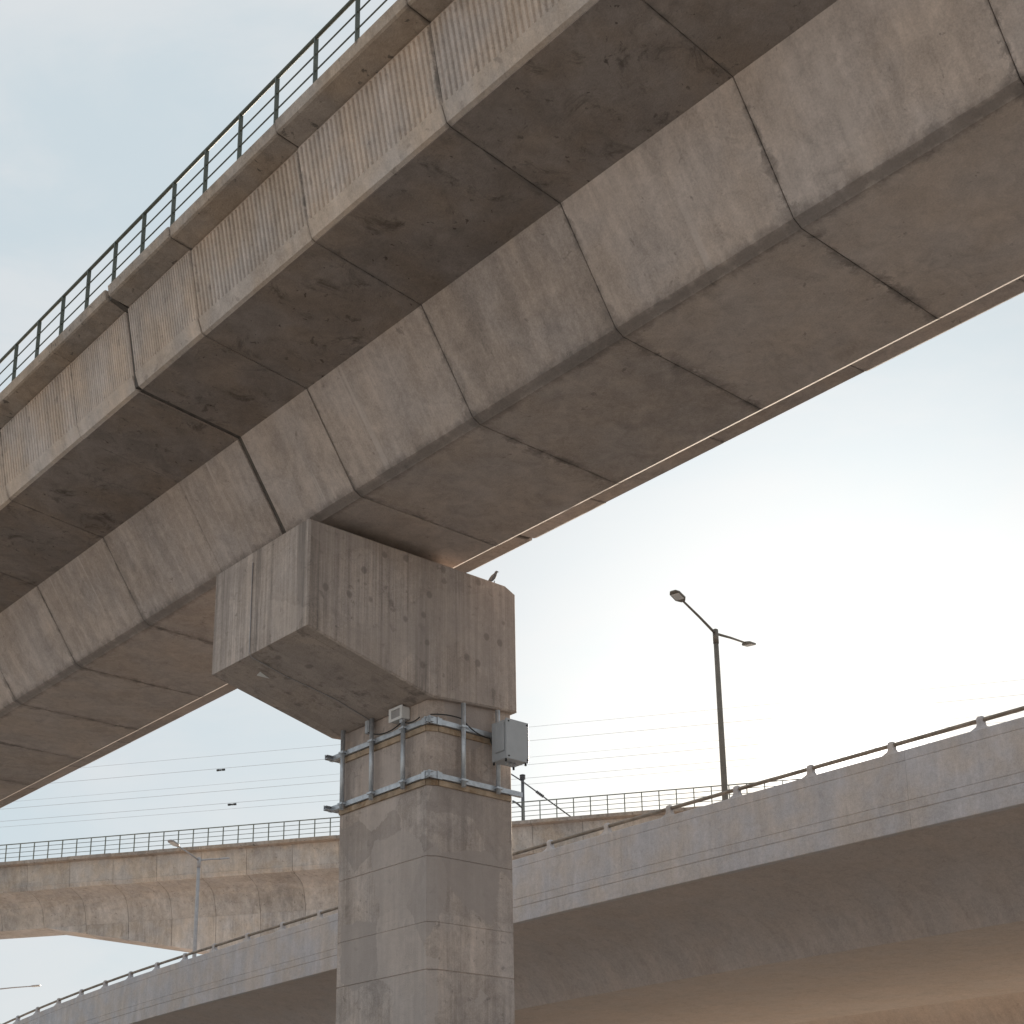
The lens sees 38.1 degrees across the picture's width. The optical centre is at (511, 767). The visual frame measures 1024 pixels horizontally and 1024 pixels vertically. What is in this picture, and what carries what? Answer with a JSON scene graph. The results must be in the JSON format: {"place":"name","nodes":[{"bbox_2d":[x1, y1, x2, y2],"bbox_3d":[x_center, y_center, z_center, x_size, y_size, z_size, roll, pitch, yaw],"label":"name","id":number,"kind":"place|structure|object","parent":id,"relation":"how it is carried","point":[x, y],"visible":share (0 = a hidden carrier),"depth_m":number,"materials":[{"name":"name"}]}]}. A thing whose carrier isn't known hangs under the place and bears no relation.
{"place":"outdoors","nodes":[
{"label":"outdoors","id":0,"kind":"place"},
{"bbox_2d":[8,753,884,826],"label":"overhead cable","id":1,"kind":"object","parent":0,"point":[512,785],"visible":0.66,"depth_m":91.12,"materials":[{"name":"metal"}]},
{"bbox_2d":[0,743,925,821],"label":"overhead cable","id":2,"kind":"object","parent":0,"point":[511,779],"visible":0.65,"depth_m":90.61,"materials":[{"name":"metal"}]},
{"bbox_2d":[8,722,999,808],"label":"overhead cable","id":3,"kind":"object","parent":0,"point":[528,764],"visible":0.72,"depth_m":90.33,"materials":[{"name":"metal"}]},
{"bbox_2d":[0,0,1023,1023],"label":"sky","id":4,"kind":"structure","parent":0,"point":[866,536],"materials":[{"name":"white"}]},
{"bbox_2d":[14,712,1021,801],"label":"overhead cable","id":5,"kind":"object","parent":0,"point":[548,755],"visible":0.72,"depth_m":90.11,"materials":[{"name":"metal"}]},
{"bbox_2d":[49,694,1023,783],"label":"overhead cable","id":6,"kind":"object","parent":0,"point":[585,735],"visible":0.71,"depth_m":90.06,"materials":[{"name":"metal"}]},
{"bbox_2d":[84,679,1023,767],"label":"overhead cable","id":7,"kind":"object","parent":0,"point":[588,721],"visible":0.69,"depth_m":90.32,"materials":[{"name":"metal"}]},
{"bbox_2d":[794,992,1023,1023],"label":"road flyover","id":8,"kind":"object","parent":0,"point":[1003,1009],"visible":0.08,"depth_m":62.14,"materials":[{"name":"concrete"}]},
{"bbox_3d":[-0.620,15.790,60.854,4.000,8.670,1.800,14,-22,-39],"label":"flyover pier","id":9,"kind":"object","parent":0,"visible":0},
{"bbox_2d":[3,706,1023,1023],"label":"road flyover","id":10,"kind":"object","parent":9,"relation":"on","point":[891,878],"visible":0.86,"depth_m":44.18,"materials":[{"name":"concrete"}]},
{"bbox_2d":[0,985,40,989],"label":"street lamp","id":11,"kind":"object","parent":10,"relation":"on","point":[22,986],"visible":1,"depth_m":104.34,"materials":[{"name":"grey metal"}]},
{"bbox_2d":[168,839,229,957],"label":"street lamp","id":12,"kind":"object","parent":10,"relation":"on","point":[176,844],"visible":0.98,"depth_m":75.01,"materials":[{"name":"grey metal"}]},
{"bbox_2d":[670,590,755,800],"bbox_3d":[7.105,-0.496,49.984,0.380,9.783,6.007,-12,-20,33],"label":"street lamp","id":13,"kind":"object","parent":10,"relation":"on","point":[677,595],"visible":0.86,"depth_m":50.28,"materials":[{"name":"grey metal"}]},
{"label":"ground","id":14,"kind":"structure","parent":0,"visible":0},
{"bbox_2d":[212,519,516,1023],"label":"viaduct pier","id":15,"kind":"structure","parent":14,"relation":"on","point":[369,629],"depth_m":25.68,"materials":[{"name":"concrete"}]},
{"bbox_2d":[257,672,268,678],"bbox_3d":[-4.366,-1.623,25.996,0.220,0.067,0.153,3,-17,-11],"label":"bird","id":16,"kind":"object","parent":15,"relation":"on","point":[261,674],"visible":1,"depth_m":26.02,"materials":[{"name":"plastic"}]},
{"bbox_2d":[249,562,369,720],"bbox_3d":[-3.517,-2.160,26.401,2.650,2.504,0.112,13,-22,-38],"label":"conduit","id":17,"kind":"object","parent":15,"relation":"attached to","point":[276,670],"visible":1,"depth_m":25.85,"materials":[{"name":"grey paint"}]},
{"bbox_2d":[365,720,369,734],"bbox_3d":[-2.603,-0.740,26.941,0.118,0.270,0.110,14,-22,-39],"label":"junction box","id":18,"kind":"object","parent":15,"relation":"attached to","point":[367,725],"visible":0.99,"depth_m":26.89,"materials":[{"name":"metal"}]},
{"bbox_2d":[368,717,419,734],"bbox_3d":[-2.112,-0.741,26.297,0.024,0.177,1.538,14,-22,-39],"label":"cable","id":19,"kind":"object","parent":18,"relation":"attached to","point":[396,727],"visible":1,"depth_m":26.22,"materials":[{"name":"black rubber"}]},
{"bbox_2d":[323,702,522,815],"bbox_3d":[-1.635,-0.010,27.144,2.280,1.615,3.095,14,-22,-39],"label":"steel mounting frame","id":20,"kind":"object","parent":15,"relation":"attached to","point":[372,745],"visible":0.92,"depth_m":26.17,"materials":[{"name":"silver metal"}]},
{"bbox_2d":[389,704,409,723],"bbox_3d":[-1.990,-0.902,26.203,0.195,0.310,0.380,14,-22,-39],"label":"camera box","id":21,"kind":"object","parent":20,"relation":"on","point":[399,714],"visible":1,"depth_m":26.11,"materials":[{"name":"white plastic"}]},
{"bbox_2d":[392,708,399,718],"bbox_3d":[-2.046,-0.949,26.159,0.008,0.145,0.240,14,-22,-39],"label":"window","id":22,"kind":"structure","parent":21,"relation":"in","point":[396,713],"depth_m":26.16,"materials":[{"name":"grey paint"}]},
{"bbox_2d":[430,714,491,744],"bbox_3d":[-0.878,-0.677,25.955,1.329,0.432,0.091,12,-21,-37],"label":"cable","id":23,"kind":"object","parent":20,"relation":"attached to","point":[466,724],"visible":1,"depth_m":26.09,"materials":[{"name":"black rubber"}]},
{"bbox_2d":[492,718,528,769],"bbox_3d":[-0.051,-0.408,26.280,0.557,0.795,0.457,14,-22,-39],"label":"equipment cabinet","id":24,"kind":"object","parent":20,"relation":"attached to","point":[510,742],"visible":1,"depth_m":26.12,"materials":[{"name":"grey metal"}]},
{"bbox_2d":[488,571,497,582],"bbox_3d":[-0.377,-3.507,27.485,0.286,0.332,0.112,3,-17,-11],"label":"pigeon","id":25,"kind":"object","parent":15,"relation":"on","point":[492,577],"visible":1,"depth_m":27.46,"materials":[{"name":"grey"}]},
{"bbox_2d":[0,0,1023,807],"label":"viaduct","id":26,"kind":"object","parent":15,"relation":"on","point":[466,286],"visible":0.91,"depth_m":21.12,"materials":[{"name":"concrete"}]},
{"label":"distant pier","id":27,"kind":"object","parent":14,"relation":"on","visible":0},
{"bbox_2d":[0,778,801,953],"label":"distant viaduct","id":28,"kind":"object","parent":27,"relation":"on","point":[144,898],"visible":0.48,"depth_m":87.59,"materials":[{"name":"concrete"}]},
{"bbox_2d":[512,774,524,819],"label":"catenary mast","id":29,"kind":"object","parent":28,"relation":"on","point":[522,777],"visible":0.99,"depth_m":83.17,"materials":[{"name":"grey metal"}]},
{"bbox_2d":[511,774,569,815],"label":"stay wire","id":30,"kind":"object","parent":29,"relation":"attached to","point":[538,793],"visible":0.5,"depth_m":83.02,"materials":[{"name":"grey metal"}]}
]}

